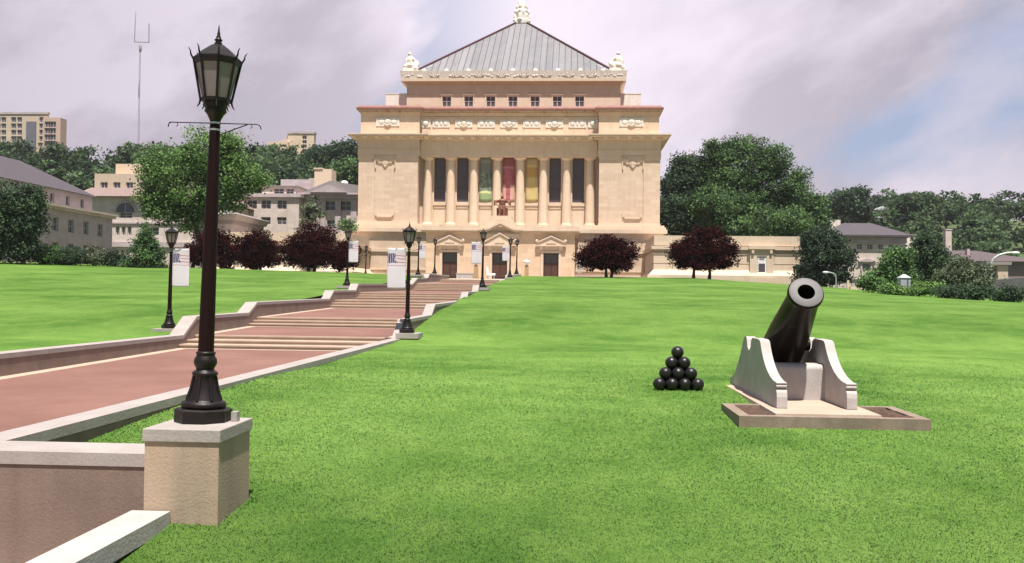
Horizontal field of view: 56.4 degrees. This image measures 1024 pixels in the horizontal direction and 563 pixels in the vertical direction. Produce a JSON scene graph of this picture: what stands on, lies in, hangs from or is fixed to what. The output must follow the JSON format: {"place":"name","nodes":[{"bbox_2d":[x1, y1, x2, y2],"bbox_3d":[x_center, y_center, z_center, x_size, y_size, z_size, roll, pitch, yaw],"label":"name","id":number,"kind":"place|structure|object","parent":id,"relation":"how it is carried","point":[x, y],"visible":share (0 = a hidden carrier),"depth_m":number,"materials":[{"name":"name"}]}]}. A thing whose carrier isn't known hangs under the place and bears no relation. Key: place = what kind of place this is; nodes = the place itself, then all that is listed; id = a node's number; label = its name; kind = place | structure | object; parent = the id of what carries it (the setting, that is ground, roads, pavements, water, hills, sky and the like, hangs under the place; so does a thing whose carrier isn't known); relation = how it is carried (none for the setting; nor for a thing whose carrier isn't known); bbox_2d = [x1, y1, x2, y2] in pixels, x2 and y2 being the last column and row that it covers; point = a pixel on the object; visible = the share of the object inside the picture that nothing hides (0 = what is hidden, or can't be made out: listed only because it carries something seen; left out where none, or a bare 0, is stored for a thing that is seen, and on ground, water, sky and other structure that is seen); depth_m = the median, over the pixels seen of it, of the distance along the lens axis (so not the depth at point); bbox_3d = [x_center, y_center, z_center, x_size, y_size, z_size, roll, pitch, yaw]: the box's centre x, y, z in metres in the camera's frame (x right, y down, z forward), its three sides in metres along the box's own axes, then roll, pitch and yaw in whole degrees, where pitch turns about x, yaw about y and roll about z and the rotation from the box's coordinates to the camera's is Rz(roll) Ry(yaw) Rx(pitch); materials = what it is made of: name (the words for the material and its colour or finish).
{"place":"outdoors","nodes":[
{"label":"outdoors","id":0,"kind":"place"},
{"bbox_2d":[134,14,149,142],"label":"antenna mast","id":1,"kind":"object","parent":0,"point":[140,47],"visible":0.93,"depth_m":473.21,"materials":[{"name":"grey metal"}]},
{"bbox_2d":[0,282,492,431],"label":"path","id":2,"kind":"structure","parent":0,"point":[26,400],"depth_m":25.05,"materials":[{"name":"brick"}]},
{"bbox_2d":[0,282,495,379],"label":"path border","id":3,"kind":"object","parent":2,"relation":"on","point":[64,367],"visible":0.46,"depth_m":32.09,"materials":[{"name":"concrete"}]},
{"bbox_2d":[439,279,499,281],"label":"steps","id":4,"kind":"structure","parent":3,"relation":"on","point":[456,280],"depth_m":105.14,"materials":[{"name":"stone"}]},
{"bbox_2d":[179,335,389,350],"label":"steps","id":5,"kind":"structure","parent":2,"relation":"on","point":[234,342],"depth_m":35.44,"materials":[{"name":"stone"}]},
{"bbox_2d":[249,317,397,327],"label":"steps","id":6,"kind":"structure","parent":2,"relation":"on","point":[328,322],"depth_m":42.83,"materials":[{"name":"stone"}]},
{"bbox_2d":[356,292,460,300],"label":"steps","id":7,"kind":"structure","parent":2,"relation":"on","point":[413,296],"depth_m":64.13,"materials":[{"name":"stone"}]},
{"bbox_2d":[412,283,489,290],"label":"steps","id":8,"kind":"structure","parent":2,"relation":"on","point":[439,287],"depth_m":87.89,"materials":[{"name":"stone"}]},
{"bbox_2d":[0,261,1023,562],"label":"lawn","id":9,"kind":"structure","parent":0,"point":[60,305],"depth_m":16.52,"materials":[{"name":"green plant"}]},
{"bbox_2d":[0,177,53,264],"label":"broad tree","id":10,"kind":"object","parent":9,"relation":"on","point":[20,227],"visible":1,"depth_m":99.63,"materials":[{"name":"green plant"}]},
{"bbox_2d":[27,241,64,264],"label":"shrub","id":11,"kind":"object","parent":9,"relation":"on","point":[41,258],"visible":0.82,"depth_m":101.51,"materials":[{"name":"green plant"}]},
{"bbox_2d":[46,245,93,264],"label":"shrub","id":12,"kind":"object","parent":9,"relation":"on","point":[73,255],"visible":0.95,"depth_m":101.86,"materials":[{"name":"green plant"}]},
{"bbox_2d":[0,441,144,562],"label":"retaining wall","id":13,"kind":"structure","parent":9,"relation":"on","point":[53,495],"depth_m":9.57,"materials":[{"name":"concrete"}]},
{"bbox_2d":[80,243,111,265],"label":"shrub","id":14,"kind":"object","parent":9,"relation":"on","point":[94,256],"visible":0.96,"depth_m":102.45,"materials":[{"name":"green plant"}]},
{"bbox_2d":[26,510,169,562],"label":"retaining wall","id":15,"kind":"structure","parent":9,"relation":"on","point":[115,540],"depth_m":8.20,"materials":[{"name":"concrete"}]},
{"bbox_2d":[99,248,131,266],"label":"shrub","id":16,"kind":"object","parent":9,"relation":"on","point":[117,258],"visible":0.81,"depth_m":102.70,"materials":[{"name":"green plant"}]},
{"bbox_2d":[117,221,169,267],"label":"conical evergreen","id":17,"kind":"object","parent":9,"relation":"on","point":[148,251],"visible":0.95,"depth_m":102.01,"materials":[{"name":"green plant"}]},
{"bbox_2d":[151,328,172,331],"bbox_3d":[-13.152,2.460,36.819,1.094,1.300,1.120,1,-1,3],"label":"lamp pedestal","id":18,"kind":"object","parent":9,"relation":"on","point":[161,330],"visible":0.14,"depth_m":36.28,"materials":[{"name":"stone"}]},
{"bbox_2d":[161,226,179,328],"bbox_3d":[-13.186,-0.231,36.859,0.802,4.088,0.590,1,-1,-33],"label":"street lamp","id":19,"kind":"object","parent":18,"relation":"on","point":[171,233],"visible":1,"depth_m":36.78,"materials":[{"name":"metal"}]},
{"bbox_2d":[172,248,189,286],"bbox_3d":[-12.809,-0.535,36.844,0.692,1.482,0.052,1,-1,2],"label":"flag banner","id":20,"kind":"object","parent":19,"relation":"hanging from","point":[180,271],"visible":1,"depth_m":36.84,"materials":[{"name":"fabric"}]},
{"bbox_2d":[142,418,251,525],"bbox_3d":[-3.164,2.213,9.635,0.770,1.565,0.940,1,-1,3],"label":"lamp pedestal","id":21,"kind":"object","parent":9,"relation":"on","point":[194,474],"visible":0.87,"depth_m":9.20,"materials":[{"name":"stone"}]},
{"bbox_2d":[168,26,261,424],"bbox_3d":[-3.075,-0.607,9.811,0.769,4.091,0.633,1,-1,-36],"label":"street lamp","id":22,"kind":"object","parent":21,"relation":"on","point":[217,64],"visible":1,"depth_m":9.73,"materials":[{"name":"metal"}]},
{"bbox_2d":[189,229,249,268],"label":"red maple","id":23,"kind":"object","parent":9,"relation":"on","point":[225,250],"visible":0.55,"depth_m":113.63,"materials":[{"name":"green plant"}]},
{"bbox_2d":[0,274,448,378],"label":"retaining wall","id":24,"kind":"structure","parent":9,"relation":"on","point":[12,362],"depth_m":33.93,"materials":[{"name":"concrete"}]},
{"bbox_2d":[329,300,448,308],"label":"steps","id":25,"kind":"structure","parent":24,"relation":"on","point":[379,304],"depth_m":57.21,"materials":[{"name":"stone"}]},
{"bbox_2d":[0,275,513,441],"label":"retaining wall","id":26,"kind":"structure","parent":9,"relation":"on","point":[86,426],"depth_m":13.56,"materials":[{"name":"concrete"}]},
{"bbox_2d":[228,229,286,269],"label":"red maple","id":27,"kind":"object","parent":9,"relation":"on","point":[260,253],"visible":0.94,"depth_m":113.05,"materials":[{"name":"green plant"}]},
{"bbox_2d":[275,219,354,271],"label":"red maple","id":28,"kind":"object","parent":9,"relation":"on","point":[314,250],"visible":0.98,"depth_m":110.47,"materials":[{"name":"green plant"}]},
{"bbox_2d":[336,286,348,288],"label":"lamp pedestal","id":29,"kind":"object","parent":9,"relation":"on","point":[342,287],"visible":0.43,"depth_m":65.06,"materials":[{"name":"stone"}]},
{"bbox_2d":[342,226,352,285],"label":"street lamp","id":30,"kind":"object","parent":29,"relation":"on","point":[348,232],"visible":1,"depth_m":65.54,"materials":[{"name":"metal"}]},
{"bbox_2d":[349,241,357,261],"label":"flag banner","id":31,"kind":"object","parent":30,"relation":"hanging from","point":[353,251],"visible":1,"depth_m":65.60,"materials":[{"name":"fabric"}]},
{"bbox_2d":[395,332,422,339],"bbox_3d":[-3.746,2.525,34.752,0.820,1.300,1.120,1,-1,3],"label":"lamp pedestal","id":32,"kind":"object","parent":9,"relation":"on","point":[410,336],"visible":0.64,"depth_m":34.22,"materials":[{"name":"stone"}]},
{"bbox_2d":[399,223,421,332],"bbox_3d":[-3.773,-0.167,34.793,0.802,4.088,0.590,1,-1,-33],"label":"street lamp","id":33,"kind":"object","parent":32,"relation":"on","point":[409,233],"visible":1,"depth_m":34.71,"materials":[{"name":"metal"}]},
{"bbox_2d":[387,248,405,288],"bbox_3d":[-4.224,-0.480,34.827,0.692,1.482,0.052,1,-1,2],"label":"flag banner","id":34,"kind":"object","parent":33,"relation":"hanging from","point":[396,271],"visible":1,"depth_m":34.82,"materials":[{"name":"fabric"}]},
{"bbox_2d":[479,287,489,290],"bbox_3d":[-1.939,1.058,64.622,0.820,1.300,1.120,1,-1,3],"label":"lamp pedestal","id":35,"kind":"object","parent":9,"relation":"on","point":[484,289],"visible":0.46,"depth_m":64.08,"materials":[{"name":"stone"}]},
{"bbox_2d":[479,228,489,286],"bbox_3d":[-1.966,-1.633,64.663,0.802,4.088,0.590,1,-1,-33],"label":"street lamp","id":36,"kind":"object","parent":35,"relation":"on","point":[483,233],"visible":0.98,"depth_m":64.59,"materials":[{"name":"metal"}]},
{"bbox_2d":[471,242,481,263],"bbox_3d":[-2.418,-1.946,64.697,0.692,1.482,0.052,1,-1,2],"label":"flag banner","id":37,"kind":"object","parent":36,"relation":"hanging from","point":[476,253],"visible":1,"depth_m":64.69,"materials":[{"name":"fabric"}]},
{"bbox_2d":[571,233,642,277],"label":"red maple","id":38,"kind":"object","parent":9,"relation":"on","point":[614,254],"visible":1,"depth_m":101.69,"materials":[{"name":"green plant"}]},
{"bbox_2d":[653,377,665,389],"bbox_3d":[2.863,1.989,18.555,0.247,0.247,0.247,37,-25,-11],"label":"cannonball","id":39,"kind":"object","parent":9,"relation":"on","point":[659,383],"visible":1,"depth_m":18.47,"materials":[{"name":"black metal"}]},
{"bbox_2d":[678,378,690,389],"bbox_3d":[3.356,1.995,18.526,0.247,0.247,0.247,-5,-20,-10],"label":"cannonball","id":40,"kind":"object","parent":9,"relation":"on","point":[684,383],"visible":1,"depth_m":18.44,"materials":[{"name":"black metal"}]},
{"bbox_2d":[691,378,703,390],"bbox_3d":[3.603,1.998,18.511,0.247,0.247,0.247,28,-44,-25],"label":"cannonball","id":41,"kind":"object","parent":9,"relation":"on","point":[697,384],"visible":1,"depth_m":18.43,"materials":[{"name":"black metal"}]},
{"bbox_2d":[664,224,742,278],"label":"red maple","id":42,"kind":"object","parent":9,"relation":"on","point":[707,251],"visible":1,"depth_m":103.03,"materials":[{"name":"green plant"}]},
{"bbox_2d":[721,385,930,430],"bbox_3d":[5.046,2.344,17.348,2.850,0.512,5.900,1,-1,3],"label":"platform","id":43,"kind":"object","parent":9,"relation":"on","point":[805,414],"visible":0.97,"depth_m":14.61,"materials":[{"name":"concrete"}]},
{"bbox_2d":[730,278,856,409],"bbox_3d":[5.114,1.032,17.819,1.290,2.157,4.550,1,-1,3],"label":"cannon","id":44,"kind":"object","parent":43,"relation":"on","point":[783,360],"visible":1,"depth_m":16.90,"materials":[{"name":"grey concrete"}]},
{"bbox_2d":[854,274,888,293],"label":"bush","id":45,"kind":"object","parent":9,"relation":"on","point":[872,282],"visible":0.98,"depth_m":84.77,"materials":[{"name":"green plant"}]},
{"bbox_2d":[862,244,920,286],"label":"broad tree","id":46,"kind":"object","parent":9,"relation":"on","point":[894,264],"visible":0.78,"depth_m":100.84,"materials":[{"name":"green plant"}]},
{"bbox_2d":[876,282,919,296],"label":"bush","id":47,"kind":"object","parent":9,"relation":"on","point":[891,289],"visible":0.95,"depth_m":80.06,"materials":[{"name":"green plant"}]},
{"bbox_2d":[897,274,910,287],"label":"kiosk","id":48,"kind":"object","parent":9,"relation":"on","point":[903,279],"visible":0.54,"depth_m":81.73,"materials":[{"name":"grey paint"}]},
{"bbox_2d":[904,279,948,296],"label":"bush","id":49,"kind":"object","parent":9,"relation":"on","point":[924,288],"visible":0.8,"depth_m":79.96,"materials":[{"name":"green plant"}]},
{"bbox_2d":[908,232,960,282],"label":"broad tree","id":50,"kind":"object","parent":9,"relation":"on","point":[932,256],"visible":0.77,"depth_m":108.52,"materials":[{"name":"green plant"}]},
{"bbox_2d":[928,282,972,298],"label":"bush","id":51,"kind":"object","parent":9,"relation":"on","point":[945,291],"visible":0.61,"depth_m":77.94,"materials":[{"name":"green plant"}]},
{"bbox_2d":[930,253,1005,288],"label":"blossom shrub","id":52,"kind":"object","parent":9,"relation":"on","point":[971,273],"visible":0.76,"depth_m":96.44,"materials":[{"name":"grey plant"}]},
{"bbox_2d":[950,284,1001,300],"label":"bush","id":53,"kind":"object","parent":9,"relation":"on","point":[976,292],"visible":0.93,"depth_m":75.61,"materials":[{"name":"green plant"}]},
{"bbox_2d":[987,283,1023,302],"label":"bush","id":54,"kind":"object","parent":9,"relation":"on","point":[1006,293],"visible":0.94,"depth_m":73.39,"materials":[{"name":"green plant"}]},
{"bbox_2d":[0,0,1023,503],"label":"sky","id":55,"kind":"structure","parent":0,"point":[905,96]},
{"bbox_2d":[71,177,1023,257],"bbox_3d":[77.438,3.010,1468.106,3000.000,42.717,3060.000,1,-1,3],"label":"terrain","id":56,"kind":"structure","parent":0,"point":[1014,247],"depth_m":335.37,"materials":[{"name":"green plant"}]},
{"bbox_2d":[4,136,39,159],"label":"hill tree","id":57,"kind":"object","parent":56,"relation":"on","point":[17,144],"visible":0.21,"depth_m":339.99,"materials":[{"name":"green plant"}]},
{"bbox_2d":[0,112,66,153],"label":"apartment tower","id":58,"kind":"structure","parent":56,"relation":"on","point":[36,128],"depth_m":414.05,"materials":[{"name":"concrete"}]},
{"bbox_2d":[33,141,71,168],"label":"hill tree","id":59,"kind":"object","parent":56,"relation":"on","point":[40,152],"visible":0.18,"depth_m":338.38,"materials":[{"name":"green plant"}]},
{"bbox_2d":[0,156,118,264],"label":"street building","id":60,"kind":"structure","parent":56,"relation":"on","point":[76,219],"depth_m":135.26,"materials":[{"name":"grey stone"}]},
{"bbox_2d":[84,164,253,267],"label":"arched building","id":61,"kind":"structure","parent":56,"relation":"on","point":[111,193],"depth_m":169.65,"materials":[{"name":"stone"}]},
{"bbox_2d":[114,201,136,211],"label":"arch window","id":62,"kind":"structure","parent":61,"relation":"in","point":[123,206],"depth_m":169.49,"materials":[{"name":"grey glass"}]},
{"bbox_2d":[0,141,358,198],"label":"woods","id":63,"kind":"object","parent":56,"relation":"on","point":[82,169],"visible":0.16,"depth_m":295.82,"materials":[{"name":"green plant"}]},
{"bbox_2d":[180,231,203,267],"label":"red maple","id":64,"kind":"object","parent":56,"relation":"on","point":[192,244],"visible":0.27,"depth_m":116.03,"materials":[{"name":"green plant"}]},
{"bbox_2d":[128,124,280,242],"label":"broad tree","id":65,"kind":"object","parent":56,"relation":"on","point":[161,186],"visible":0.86,"depth_m":119.59,"materials":[{"name":"green plant"}]},
{"bbox_2d":[193,211,268,267],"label":"annex building","id":66,"kind":"structure","parent":56,"relation":"on","point":[234,222],"depth_m":154.44,"materials":[{"name":"grey stone"}]},
{"bbox_2d":[267,131,316,154],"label":"hilltop tower","id":67,"kind":"structure","parent":56,"relation":"on","point":[305,139],"depth_m":407.01,"materials":[{"name":"beige concrete"}]},
{"bbox_2d":[240,168,357,232],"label":"classical building","id":68,"kind":"structure","parent":56,"relation":"on","point":[277,208],"depth_m":194.56,"materials":[{"name":"stone"}]},
{"bbox_2d":[299,195,324,227],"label":"young tree","id":69,"kind":"object","parent":56,"relation":"on","point":[310,214],"visible":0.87,"depth_m":141.81,"materials":[{"name":"green plant"}]},
{"bbox_2d":[296,144,329,166],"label":"hill tree","id":70,"kind":"object","parent":56,"relation":"on","point":[312,154],"visible":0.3,"depth_m":307.06,"materials":[{"name":"green plant"}]},
{"bbox_2d":[320,136,357,165],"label":"hill tree","id":71,"kind":"object","parent":56,"relation":"on","point":[343,149],"visible":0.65,"depth_m":301.74,"materials":[{"name":"green plant"}]},
{"bbox_2d":[325,155,358,184],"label":"hill tree","id":72,"kind":"object","parent":56,"relation":"on","point":[346,170],"visible":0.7,"depth_m":291.42,"materials":[{"name":"green plant"}]},
{"bbox_2d":[334,218,360,232],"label":"young tree","id":73,"kind":"object","parent":56,"relation":"on","point":[350,223],"visible":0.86,"depth_m":151.76,"materials":[{"name":"green plant"}]},
{"bbox_2d":[335,239,366,272],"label":"red maple","id":74,"kind":"object","parent":56,"relation":"on","point":[353,264],"visible":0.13,"depth_m":114.25,"materials":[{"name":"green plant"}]},
{"bbox_2d":[217,0,802,298],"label":"memorial hall","id":75,"kind":"structure","parent":56,"relation":"on","point":[581,127],"depth_m":161.63,"materials":[{"name":"stone"}]},
{"bbox_2d":[434,158,445,201],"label":"window","id":76,"kind":"structure","parent":75,"relation":"in","point":[440,163],"depth_m":164.35,"materials":[{"name":"grey glass"}]},
{"bbox_2d":[442,252,456,277],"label":"door","id":77,"kind":"structure","parent":75,"relation":"in","point":[449,267],"depth_m":145.36,"materials":[{"name":"brown wood"}]},
{"bbox_2d":[457,158,468,201],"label":"window","id":78,"kind":"structure","parent":75,"relation":"in","point":[462,163],"depth_m":164.11,"materials":[{"name":"grey glass"}]},
{"bbox_2d":[479,158,491,201],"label":"picture banner","id":79,"kind":"object","parent":75,"relation":"attached to","point":[485,188],"visible":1,"depth_m":163.13,"materials":[{"name":"green fabric"}]},
{"bbox_2d":[492,253,506,278],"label":"door","id":80,"kind":"structure","parent":75,"relation":"in","point":[499,267],"depth_m":144.90,"materials":[{"name":"brown wood"}]},
{"bbox_2d":[486,195,517,226],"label":"statue","id":81,"kind":"object","parent":75,"relation":"on","point":[502,216],"visible":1,"depth_m":146.50,"materials":[{"name":"stone"}]},
{"bbox_2d":[502,158,514,201],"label":"picture banner","id":82,"kind":"object","parent":75,"relation":"attached to","point":[508,189],"visible":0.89,"depth_m":162.89,"materials":[{"name":"red fabric"}]},
{"bbox_2d":[525,158,537,201],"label":"picture banner","id":83,"kind":"object","parent":75,"relation":"attached to","point":[531,180],"visible":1,"depth_m":162.66,"materials":[{"name":"yellow fabric"}]},
{"bbox_2d":[543,253,558,275],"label":"door","id":84,"kind":"structure","parent":75,"relation":"in","point":[550,260],"depth_m":144.44,"materials":[{"name":"brown wood"}]},
{"bbox_2d":[549,158,560,201],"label":"window","id":85,"kind":"structure","parent":75,"relation":"in","point":[554,163],"depth_m":163.15,"materials":[{"name":"grey glass"}]},
{"bbox_2d":[572,158,583,202],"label":"window","id":86,"kind":"structure","parent":75,"relation":"in","point":[578,163],"depth_m":162.91,"materials":[{"name":"grey glass"}]},
{"bbox_2d":[660,148,708,235],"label":"broad tree","id":87,"kind":"object","parent":56,"relation":"on","point":[676,185],"visible":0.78,"depth_m":173.50,"materials":[{"name":"green plant"}]},
{"bbox_2d":[680,132,814,236],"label":"broad tree","id":88,"kind":"object","parent":56,"relation":"on","point":[764,211],"visible":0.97,"depth_m":170.73,"materials":[{"name":"green plant"}]},
{"bbox_2d":[794,189,835,253],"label":"broad tree","id":89,"kind":"object","parent":56,"relation":"on","point":[818,207],"visible":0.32,"depth_m":194.62,"materials":[{"name":"green plant"}]},
{"bbox_2d":[787,223,859,287],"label":"broad tree","id":90,"kind":"object","parent":56,"relation":"on","point":[832,253],"visible":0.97,"depth_m":134.33,"materials":[{"name":"green plant"}]},
{"bbox_2d":[660,188,1023,256],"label":"woods","id":91,"kind":"object","parent":56,"relation":"on","point":[984,228],"visible":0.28,"depth_m":317.69,"materials":[{"name":"green plant"}]},
{"bbox_2d":[825,184,881,222],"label":"hill tree","id":92,"kind":"object","parent":56,"relation":"on","point":[852,201],"visible":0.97,"depth_m":321.32,"materials":[{"name":"green plant"}]},
{"bbox_2d":[800,220,910,288],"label":"hip roof house","id":93,"kind":"structure","parent":56,"relation":"on","point":[868,240],"depth_m":196.13,"materials":[{"name":"stone"}]},
{"bbox_2d":[880,191,951,222],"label":"hill tree","id":94,"kind":"object","parent":56,"relation":"on","point":[910,202],"visible":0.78,"depth_m":328.85,"materials":[{"name":"green plant"}]},
{"bbox_2d":[942,229,1023,279],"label":"building","id":95,"kind":"structure","parent":56,"relation":"on","point":[1016,269],"depth_m":182.01,"materials":[{"name":"grey brick"}]},
{"bbox_2d":[975,262,1011,278],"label":"porch building","id":96,"kind":"structure","parent":56,"relation":"on","point":[1001,271],"depth_m":155.54,"materials":[{"name":"brick"}]},
{"bbox_2d":[988,278,1023,299],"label":"street wall","id":97,"kind":"structure","parent":56,"relation":"on","point":[1019,282],"depth_m":114.64,"materials":[{"name":"grey concrete"}]},
{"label":"cannonball","id":98,"kind":"object","parent":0,"visible":0},
{"bbox_2d":[659,367,671,379],"bbox_3d":[2.993,1.790,18.622,0.247,0.247,0.247,-36,3,35],"label":"cannonball","id":99,"kind":"object","parent":98,"relation":"on","point":[665,373],"visible":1,"depth_m":18.54,"materials":[{"name":"black metal"}]},
{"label":"cannonball","id":100,"kind":"object","parent":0,"visible":0},
{"bbox_2d":[672,367,684,379],"bbox_3d":[3.240,1.793,18.607,0.247,0.247,0.247,23,-11,29],"label":"cannonball","id":101,"kind":"object","parent":100,"relation":"on","point":[678,373],"visible":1,"depth_m":18.52,"materials":[{"name":"black metal"}]},
{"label":"cannonball","id":102,"kind":"object","parent":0,"visible":0},
{"bbox_2d":[685,367,696,379],"bbox_3d":[3.486,1.796,18.592,0.247,0.247,0.247,36,18,-30],"label":"cannonball","id":103,"kind":"object","parent":102,"relation":"on","point":[690,373],"visible":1,"depth_m":18.51,"materials":[{"name":"black metal"}]},
{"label":"cannonball","id":104,"kind":"object","parent":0,"visible":0},
{"bbox_2d":[665,356,677,368],"bbox_3d":[3.123,1.591,18.689,0.247,0.247,0.247,9,3,7],"label":"cannonball","id":105,"kind":"object","parent":104,"relation":"on","point":[671,362],"visible":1,"depth_m":18.60,"materials":[{"name":"black metal"}]},
{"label":"cannonball","id":106,"kind":"object","parent":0,"visible":0},
{"bbox_2d":[671,346,683,358],"bbox_3d":[3.253,1.392,18.755,0.247,0.247,0.247,6,-3,27],"label":"cannonball","id":107,"kind":"object","parent":106,"relation":"on","point":[677,352],"visible":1,"depth_m":18.67,"materials":[{"name":"black metal"}]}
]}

